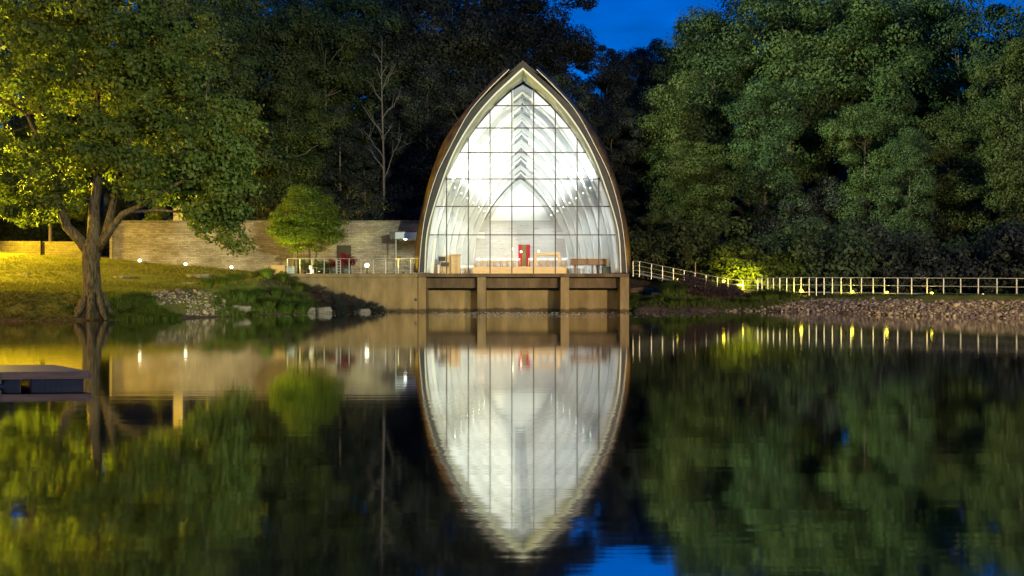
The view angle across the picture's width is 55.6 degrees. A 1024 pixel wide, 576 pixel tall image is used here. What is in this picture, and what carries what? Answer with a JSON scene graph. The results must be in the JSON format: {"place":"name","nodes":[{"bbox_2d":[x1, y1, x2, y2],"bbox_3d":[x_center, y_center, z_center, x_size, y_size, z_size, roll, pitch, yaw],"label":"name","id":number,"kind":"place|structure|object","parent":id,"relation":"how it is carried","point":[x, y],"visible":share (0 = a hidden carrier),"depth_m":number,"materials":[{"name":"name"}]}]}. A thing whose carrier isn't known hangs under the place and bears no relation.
{"place":"outdoors","nodes":[
{"label":"outdoors","id":0,"kind":"place"},
{"bbox_2d":[296,312,709,317],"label":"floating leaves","id":1,"kind":"object","parent":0,"point":[515,314],"visible":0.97,"depth_m":61.65,"materials":[{"name":"green plant"}]},
{"bbox_2d":[0,311,1023,575],"bbox_3d":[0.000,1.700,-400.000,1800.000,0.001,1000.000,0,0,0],"label":"lake water","id":2,"kind":"structure","parent":0,"point":[672,443],"depth_m":10.41,"materials":[{"name":"liquid"}]},
{"bbox_2d":[0,365,92,386],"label":"dock","id":3,"kind":"object","parent":2,"relation":"on","point":[32,375],"visible":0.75,"depth_m":16.79,"materials":[{"name":"grey wood"}]},
{"bbox_2d":[0,160,1023,321],"bbox_3d":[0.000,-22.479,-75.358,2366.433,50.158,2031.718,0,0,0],"label":"ground","id":4,"kind":"structure","parent":0,"point":[633,281],"depth_m":68.23,"materials":[{"name":"plant"}]},
{"bbox_2d":[1,209,47,240],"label":"shrub","id":5,"kind":"object","parent":4,"relation":"on","point":[18,236],"visible":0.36,"depth_m":91.15,"materials":[{"name":"green plant"}]},
{"bbox_2d":[0,1,74,187],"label":"tree","id":6,"kind":"object","parent":4,"relation":"on","point":[10,123],"visible":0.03,"depth_m":96.58,"materials":[{"name":"green plant"}]},
{"bbox_2d":[0,241,81,257],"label":"garden wall","id":7,"kind":"structure","parent":4,"relation":"on","point":[61,248],"depth_m":83.80,"materials":[{"name":"stone"}]},
{"bbox_2d":[15,198,86,240],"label":"shrub","id":8,"kind":"object","parent":4,"relation":"on","point":[42,232],"visible":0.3,"depth_m":91.06,"materials":[{"name":"green plant"}]},
{"bbox_2d":[13,121,91,240],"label":"tree","id":9,"kind":"object","parent":4,"relation":"on","point":[63,153],"visible":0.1,"depth_m":85.89,"materials":[{"name":"green plant"}]},
{"bbox_2d":[58,200,109,248],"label":"shrub","id":10,"kind":"object","parent":4,"relation":"on","point":[74,222],"visible":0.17,"depth_m":92.93,"materials":[{"name":"green plant"}]},
{"bbox_2d":[11,0,172,244],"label":"tree","id":11,"kind":"object","parent":4,"relation":"on","point":[105,192],"visible":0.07,"depth_m":94.12,"materials":[{"name":"green plant"}]},
{"bbox_2d":[83,197,138,249],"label":"shrub","id":12,"kind":"object","parent":4,"relation":"on","point":[123,206],"visible":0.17,"depth_m":94.70,"materials":[{"name":"green plant"}]},
{"bbox_2d":[0,0,268,320],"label":"maple tree","id":13,"kind":"object","parent":4,"relation":"on","point":[227,159],"visible":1,"depth_m":50.31,"materials":[{"name":"green plant"}]},
{"bbox_2d":[142,205,172,220],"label":"shrub","id":14,"kind":"object","parent":4,"relation":"on","point":[158,215],"visible":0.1,"depth_m":87.84,"materials":[{"name":"green plant"}]},
{"bbox_2d":[0,252,316,320],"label":"turf grass","id":15,"kind":"structure","parent":4,"relation":"on","point":[18,286],"depth_m":59.84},
{"bbox_2d":[112,0,297,197],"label":"tree","id":16,"kind":"object","parent":4,"relation":"on","point":[211,17],"visible":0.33,"depth_m":86.89,"materials":[{"name":"green plant"}]},
{"bbox_2d":[227,197,278,220],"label":"shrub","id":17,"kind":"object","parent":4,"relation":"on","point":[257,208],"visible":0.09,"depth_m":88.44,"materials":[{"name":"green plant"}]},
{"bbox_2d":[203,0,312,206],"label":"tree","id":18,"kind":"object","parent":4,"relation":"on","point":[261,74],"visible":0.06,"depth_m":106.58,"materials":[{"name":"green plant"}]},
{"bbox_2d":[110,221,418,273],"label":"stone wall","id":19,"kind":"structure","parent":4,"relation":"on","point":[171,242],"depth_m":80.00,"materials":[{"name":"stone"}]},
{"bbox_2d":[337,245,350,273],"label":"door","id":20,"kind":"structure","parent":19,"relation":"in","point":[346,249],"depth_m":79.94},
{"bbox_2d":[254,294,285,308],"bbox_3d":[-15.680,0.902,62.518,3.099,1.105,3.107,0,0,-38],"label":"grass clump","id":21,"kind":"object","parent":4,"relation":"on","point":[268,302],"visible":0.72,"depth_m":62.08,"materials":[{"name":"green plant"}]},
{"bbox_2d":[218,0,330,209],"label":"tree","id":22,"kind":"object","parent":4,"relation":"on","point":[284,68],"visible":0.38,"depth_m":96.65,"materials":[{"name":"green plant"}]},
{"bbox_2d":[271,296,303,313],"bbox_3d":[-14.797,1.084,63.473,3.209,1.155,3.156,0,0,-36],"label":"grass clump","id":23,"kind":"object","parent":4,"relation":"on","point":[285,305],"visible":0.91,"depth_m":63.09,"materials":[{"name":"green plant"}]},
{"bbox_2d":[249,78,352,215],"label":"tree","id":24,"kind":"object","parent":4,"relation":"on","point":[297,175],"visible":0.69,"depth_m":91.54,"materials":[{"name":"green plant"}]},
{"bbox_2d":[261,0,343,122],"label":"tree","id":25,"kind":"object","parent":4,"relation":"on","point":[286,1],"visible":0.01,"depth_m":121.16,"materials":[{"name":"green plant"}]},
{"bbox_2d":[273,0,352,105],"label":"tree","id":26,"kind":"object","parent":4,"relation":"on","point":[330,7],"visible":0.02,"depth_m":116.10,"materials":[{"name":"green plant"}]},
{"bbox_2d":[277,2,398,195],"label":"tree","id":27,"kind":"object","parent":4,"relation":"on","point":[347,77],"visible":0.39,"depth_m":102.61,"materials":[{"name":"green plant"}]},
{"bbox_2d":[303,102,388,215],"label":"tree","id":28,"kind":"object","parent":4,"relation":"on","point":[336,174],"visible":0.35,"depth_m":97.44,"materials":[{"name":"green plant"}]},
{"bbox_2d":[275,274,417,311],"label":"retaining wall","id":29,"kind":"structure","parent":4,"relation":"on","point":[395,292],"depth_m":70.10,"materials":[{"name":"concrete"}]},
{"bbox_2d":[287,258,419,273],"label":"terrace railing","id":30,"kind":"object","parent":29,"relation":"on","point":[349,271],"visible":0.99,"depth_m":70.28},
{"bbox_2d":[292,0,417,171],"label":"tree","id":31,"kind":"object","parent":4,"relation":"on","point":[373,11],"visible":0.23,"depth_m":108.09,"materials":[{"name":"green plant"}]},
{"bbox_2d":[329,185,385,220],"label":"shrub","id":32,"kind":"object","parent":4,"relation":"on","point":[351,209],"visible":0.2,"depth_m":89.40,"materials":[{"name":"green plant"}]},
{"bbox_2d":[336,141,397,208],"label":"tree","id":33,"kind":"object","parent":4,"relation":"on","point":[367,154],"visible":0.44,"depth_m":95.65,"materials":[{"name":"green plant"}]},
{"bbox_2d":[343,193,402,220],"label":"shrub","id":34,"kind":"object","parent":4,"relation":"on","point":[380,203],"visible":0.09,"depth_m":90.40,"materials":[{"name":"green plant"}]},
{"bbox_2d":[358,49,410,220],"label":"bare tree","id":35,"kind":"object","parent":4,"relation":"on","point":[383,139],"visible":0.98,"depth_m":92.95,"materials":[{"name":"brown plant"}]},
{"bbox_2d":[364,178,421,220],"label":"shrub","id":36,"kind":"object","parent":4,"relation":"on","point":[406,212],"visible":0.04,"depth_m":95.52,"materials":[{"name":"green plant"}]},
{"bbox_2d":[329,22,457,210],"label":"tree","id":37,"kind":"object","parent":4,"relation":"on","point":[415,46],"visible":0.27,"depth_m":107.42,"materials":[{"name":"green plant"}]},
{"bbox_2d":[341,0,459,219],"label":"tree","id":38,"kind":"object","parent":4,"relation":"on","point":[393,3],"visible":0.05,"depth_m":114.09,"materials":[{"name":"green plant"}]},
{"bbox_2d":[366,62,463,219],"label":"tree","id":39,"kind":"object","parent":4,"relation":"on","point":[414,168],"visible":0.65,"depth_m":102.25,"materials":[{"name":"green plant"}]},
{"bbox_2d":[58,288,800,319],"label":"bank weeds","id":40,"kind":"object","parent":4,"relation":"on","point":[154,308],"visible":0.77,"depth_m":59.85,"materials":[{"name":"green plant"}]},
{"bbox_2d":[416,83,477,199],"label":"tree","id":41,"kind":"object","parent":4,"relation":"on","point":[463,92],"visible":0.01,"depth_m":101.90,"materials":[{"name":"green plant"}]},
{"bbox_2d":[400,0,543,186],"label":"tree","id":42,"kind":"object","parent":4,"relation":"on","point":[473,31],"visible":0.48,"depth_m":108.14,"materials":[{"name":"green plant"}]},
{"bbox_2d":[428,0,550,152],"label":"tree","id":43,"kind":"object","parent":4,"relation":"on","point":[511,43],"visible":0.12,"depth_m":114.42,"materials":[{"name":"green plant"}]},
{"bbox_2d":[418,273,628,311],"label":"concrete deck","id":44,"kind":"structure","parent":4,"relation":"on","point":[485,292],"depth_m":70.55,"materials":[{"name":"concrete"}]},
{"bbox_2d":[413,61,631,272],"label":"chapel","id":45,"kind":"structure","parent":44,"relation":"on","point":[523,163],"depth_m":75.00,"materials":[{"name":"white"}]},
{"bbox_2d":[440,254,460,272],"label":"organ console","id":46,"kind":"object","parent":45,"relation":"on","point":[453,263],"visible":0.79,"depth_m":73.20,"materials":[{"name":"brown wood"}]},
{"bbox_2d":[518,245,529,266],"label":"banner","id":47,"kind":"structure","parent":45,"relation":"in","point":[525,249],"depth_m":90.61,"materials":[{"name":"red fabric"}]},
{"bbox_2d":[570,258,608,272],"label":"grand piano","id":48,"kind":"object","parent":45,"relation":"on","point":[592,261],"visible":0.86,"depth_m":73.00,"materials":[{"name":"brown wood"}]},
{"bbox_2d":[496,0,599,87],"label":"tree","id":49,"kind":"object","parent":4,"relation":"on","point":[543,48],"visible":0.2,"depth_m":119.48,"materials":[{"name":"green plant"}]},
{"bbox_2d":[540,21,600,111],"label":"tree","id":50,"kind":"object","parent":4,"relation":"on","point":[577,55],"visible":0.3,"depth_m":120.95,"materials":[{"name":"green plant"}]},
{"bbox_2d":[550,72,596,131],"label":"tree","id":51,"kind":"object","parent":4,"relation":"on","point":[583,104],"visible":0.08,"depth_m":102.39,"materials":[{"name":"green plant"}]},
{"bbox_2d":[151,290,1023,318],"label":"riprap gravel","id":52,"kind":"structure","parent":4,"relation":"on","point":[811,304],"depth_m":59.38,"materials":[{"name":"stone"}]},
{"bbox_2d":[581,44,632,103],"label":"tree","id":53,"kind":"object","parent":4,"relation":"on","point":[610,51],"visible":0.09,"depth_m":130.74,"materials":[{"name":"green plant"}]},
{"bbox_2d":[584,54,644,170],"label":"tree","id":54,"kind":"object","parent":4,"relation":"on","point":[625,95],"visible":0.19,"depth_m":114.30,"materials":[{"name":"green plant"}]},
{"bbox_2d":[588,110,648,222],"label":"tree","id":55,"kind":"object","parent":4,"relation":"on","point":[618,122],"visible":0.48,"depth_m":107.12,"materials":[{"name":"green plant"}]},
{"bbox_2d":[585,56,665,219],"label":"tree","id":56,"kind":"object","parent":4,"relation":"on","point":[639,62],"visible":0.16,"depth_m":120.85,"materials":[{"name":"green plant"}]},
{"bbox_2d":[603,43,668,189],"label":"tree","id":57,"kind":"object","parent":4,"relation":"on","point":[631,56],"visible":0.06,"depth_m":126.81,"materials":[{"name":"green plant"}]},
{"bbox_2d":[607,85,681,227],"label":"tree","id":58,"kind":"object","parent":4,"relation":"on","point":[629,112],"visible":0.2,"depth_m":111.33,"materials":[{"name":"green plant"}]},
{"bbox_2d":[626,38,671,114],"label":"tree","id":59,"kind":"object","parent":4,"relation":"on","point":[640,50],"visible":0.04,"depth_m":139.11,"materials":[{"name":"green plant"}]},
{"bbox_2d":[626,228,687,280],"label":"shrub","id":60,"kind":"object","parent":4,"relation":"on","point":[637,251],"visible":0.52,"depth_m":86.59,"materials":[{"name":"green plant"}]},
{"bbox_2d":[628,196,686,258],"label":"shrub","id":61,"kind":"object","parent":4,"relation":"on","point":[660,222],"visible":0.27,"depth_m":92.84,"materials":[{"name":"green plant"}]},
{"bbox_2d":[640,45,688,220],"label":"tree","id":62,"kind":"object","parent":4,"relation":"on","point":[654,64],"visible":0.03,"depth_m":120.39,"materials":[{"name":"green plant"}]},
{"bbox_2d":[633,67,712,219],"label":"tree","id":63,"kind":"object","parent":4,"relation":"on","point":[666,142],"visible":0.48,"depth_m":103.03,"materials":[{"name":"green plant"}]},
{"bbox_2d":[636,220,719,280],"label":"shrub","id":64,"kind":"object","parent":4,"relation":"on","point":[681,228],"visible":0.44,"depth_m":86.16,"materials":[{"name":"green plant"}]},
{"bbox_2d":[633,261,757,289],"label":"path railing","id":65,"kind":"object","parent":4,"relation":"on","point":[651,268],"visible":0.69,"depth_m":78.97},
{"bbox_2d":[644,18,752,171],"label":"tree","id":66,"kind":"object","parent":4,"relation":"on","point":[671,71],"visible":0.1,"depth_m":114.10,"materials":[{"name":"green plant"}]},
{"bbox_2d":[653,140,749,246],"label":"tree","id":67,"kind":"object","parent":4,"relation":"on","point":[704,188],"visible":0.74,"depth_m":94.03,"materials":[{"name":"green plant"}]},
{"bbox_2d":[649,212,753,283],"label":"shrub","id":68,"kind":"object","parent":4,"relation":"on","point":[706,226],"visible":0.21,"depth_m":89.10,"materials":[{"name":"green plant"}]},
{"bbox_2d":[687,274,716,295],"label":"shrub","id":69,"kind":"object","parent":4,"relation":"on","point":[698,282],"visible":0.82,"depth_m":74.39,"materials":[{"name":"green plant"}]},
{"bbox_2d":[655,0,789,247],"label":"tree","id":70,"kind":"object","parent":4,"relation":"on","point":[702,96],"visible":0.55,"depth_m":110.09,"materials":[{"name":"green plant"}]},
{"bbox_2d":[687,240,784,291],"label":"shrub","id":71,"kind":"object","parent":4,"relation":"on","point":[730,261],"visible":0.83,"depth_m":80.92,"materials":[{"name":"green plant"}]},
{"bbox_2d":[675,0,806,234],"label":"tree","id":72,"kind":"object","parent":4,"relation":"on","point":[746,208],"visible":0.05,"depth_m":117.17,"materials":[{"name":"green plant"}]},
{"bbox_2d":[715,0,815,136],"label":"tree","id":73,"kind":"object","parent":4,"relation":"on","point":[774,34],"visible":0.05,"depth_m":123.35,"materials":[{"name":"green plant"}]},
{"bbox_2d":[733,246,805,290],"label":"shrub","id":74,"kind":"object","parent":4,"relation":"on","point":[784,264],"visible":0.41,"depth_m":81.55,"materials":[{"name":"green plant"}]},
{"bbox_2d":[723,75,821,235],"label":"tree","id":75,"kind":"object","parent":4,"relation":"on","point":[769,152],"visible":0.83,"depth_m":98.67,"materials":[{"name":"green plant"}]},
{"bbox_2d":[735,179,835,249],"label":"tree","id":76,"kind":"object","parent":4,"relation":"on","point":[812,206],"visible":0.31,"depth_m":96.53,"materials":[{"name":"green plant"}]},
{"bbox_2d":[735,0,866,195],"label":"tree","id":77,"kind":"object","parent":4,"relation":"on","point":[821,70],"visible":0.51,"depth_m":106.28,"materials":[{"name":"green plant"}]},
{"bbox_2d":[737,217,879,293],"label":"shrub","id":78,"kind":"object","parent":4,"relation":"on","point":[845,264],"visible":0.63,"depth_m":81.96,"materials":[{"name":"green plant"}]},
{"bbox_2d":[779,174,868,240],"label":"shrub","id":79,"kind":"object","parent":4,"relation":"on","point":[828,204],"visible":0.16,"depth_m":98.49,"materials":[{"name":"green plant"}]},
{"bbox_2d":[784,216,904,291],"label":"shrub","id":80,"kind":"object","parent":4,"relation":"on","point":[862,236],"visible":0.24,"depth_m":84.03,"materials":[{"name":"green plant"}]},
{"bbox_2d":[781,0,907,189],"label":"tree","id":81,"kind":"object","parent":4,"relation":"on","point":[831,166],"visible":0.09,"depth_m":114.09,"materials":[{"name":"green plant"}]},
{"bbox_2d":[811,0,907,187],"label":"tree","id":82,"kind":"object","parent":4,"relation":"on","point":[824,29],"depth_m":123.38,"materials":[{"name":"green plant"}]},
{"bbox_2d":[815,101,913,233],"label":"tree","id":83,"kind":"object","parent":4,"relation":"on","point":[835,132],"visible":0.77,"depth_m":97.56,"materials":[{"name":"green plant"}]},
{"bbox_2d":[828,225,913,291],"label":"shrub","id":84,"kind":"object","parent":4,"relation":"on","point":[879,236],"visible":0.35,"depth_m":83.88,"materials":[{"name":"green plant"}]},
{"bbox_2d":[828,174,919,242],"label":"tree","id":85,"kind":"object","parent":4,"relation":"on","point":[862,201],"visible":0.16,"depth_m":96.51,"materials":[{"name":"green plant"}]},
{"bbox_2d":[822,0,955,189],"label":"tree","id":86,"kind":"object","parent":4,"relation":"on","point":[889,91],"visible":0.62,"depth_m":105.81,"materials":[{"name":"green plant"}]},
{"bbox_2d":[757,277,1023,295],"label":"dam railing","id":87,"kind":"object","parent":4,"relation":"on","point":[884,285],"visible":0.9,"depth_m":69.77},
{"bbox_2d":[866,127,938,250],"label":"tree","id":88,"kind":"object","parent":4,"relation":"on","point":[908,164],"visible":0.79,"depth_m":93.23,"materials":[{"name":"green plant"}]},
{"bbox_2d":[798,292,1023,299],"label":"verge grass","id":89,"kind":"structure","parent":4,"relation":"on","point":[860,294],"depth_m":68.13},
{"bbox_2d":[850,0,977,217],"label":"tree","id":90,"kind":"object","parent":4,"relation":"on","point":[929,104],"visible":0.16,"depth_m":112.86,"materials":[{"name":"green plant"}]},
{"bbox_2d":[866,228,971,292],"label":"shrub","id":91,"kind":"object","parent":4,"relation":"on","point":[921,244],"visible":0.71,"depth_m":81.59,"materials":[{"name":"green plant"}]},
{"bbox_2d":[871,178,966,251],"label":"tree","id":92,"kind":"object","parent":4,"relation":"on","point":[941,238],"visible":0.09,"depth_m":98.07,"materials":[{"name":"green plant"}]},
{"bbox_2d":[905,0,967,119],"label":"tree","id":93,"kind":"object","parent":4,"relation":"on","point":[960,3],"visible":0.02,"depth_m":124.94,"materials":[{"name":"green plant"}]},
{"bbox_2d":[903,234,977,292],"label":"shrub","id":94,"kind":"object","parent":4,"relation":"on","point":[948,248],"visible":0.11,"depth_m":84.97,"materials":[{"name":"green plant"}]},
{"bbox_2d":[914,181,996,256],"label":"shrub","id":95,"kind":"object","parent":4,"relation":"on","point":[943,204],"visible":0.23,"depth_m":97.17,"materials":[{"name":"green plant"}]},
{"bbox_2d":[912,102,1001,240],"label":"tree","id":96,"kind":"object","parent":4,"relation":"on","point":[958,190],"visible":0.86,"depth_m":95.86,"materials":[{"name":"green plant"}]},
{"bbox_2d":[909,5,1023,204],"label":"tree","id":97,"kind":"object","parent":4,"relation":"on","point":[946,79],"visible":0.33,"depth_m":107.98,"materials":[{"name":"green plant"}]},
{"bbox_2d":[940,230,1023,293],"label":"shrub","id":98,"kind":"object","parent":4,"relation":"on","point":[982,243],"visible":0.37,"depth_m":80.58,"materials":[{"name":"green plant"}]},
{"bbox_2d":[940,0,1023,190],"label":"tree","id":99,"kind":"object","parent":4,"relation":"on","point":[1001,11],"visible":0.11,"depth_m":115.25,"materials":[{"name":"green plant"}]},
{"bbox_2d":[945,218,1023,293],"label":"shrub","id":100,"kind":"object","parent":4,"relation":"on","point":[1006,232],"visible":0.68,"depth_m":78.83,"materials":[{"name":"green plant"}]},
{"bbox_2d":[954,176,1016,243],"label":"shrub","id":101,"kind":"object","parent":4,"relation":"on","point":[992,214],"visible":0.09,"depth_m":97.13,"materials":[{"name":"green plant"}]},
{"bbox_2d":[962,36,1023,289],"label":"tree","id":102,"kind":"object","parent":4,"relation":"on","point":[1009,178],"visible":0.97,"depth_m":87.58,"materials":[{"name":"green plant"}]},
{"bbox_2d":[0,0,1023,156],"label":"sky","id":103,"kind":"structure","parent":0,"point":[616,24],"materials":[{"name":"blue"}]},
{"bbox_2d":[634,273,1014,294],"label":"path","id":104,"kind":"structure","parent":0,"point":[655,276],"depth_m":73.54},
{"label":"terrace paving","id":105,"kind":"structure","parent":0,"visible":0},
{"bbox_2d":[264,207,323,265],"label":"young tree","id":106,"kind":"object","parent":105,"relation":"on","point":[287,238],"visible":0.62,"depth_m":72.69,"materials":[{"name":"green plant"}]},
{"bbox_2d":[274,197,332,273],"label":"young tree","id":107,"kind":"object","parent":105,"relation":"on","point":[286,206],"visible":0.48,"depth_m":73.18,"materials":[{"name":"green plant"}]},
{"bbox_2d":[280,183,336,272],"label":"young tree","id":108,"kind":"object","parent":105,"relation":"on","point":[305,192],"visible":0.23,"depth_m":75.57,"materials":[{"name":"green plant"}]},
{"bbox_2d":[283,200,351,273],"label":"young tree","id":109,"kind":"object","parent":105,"relation":"on","point":[332,221],"visible":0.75,"depth_m":73.39,"materials":[{"name":"green plant"}]},
{"bbox_2d":[389,231,416,273],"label":"entrance canopy","id":110,"kind":"object","parent":105,"relation":"on","point":[395,236],"visible":0.95,"depth_m":76.50,"materials":[{"name":"white paint"}]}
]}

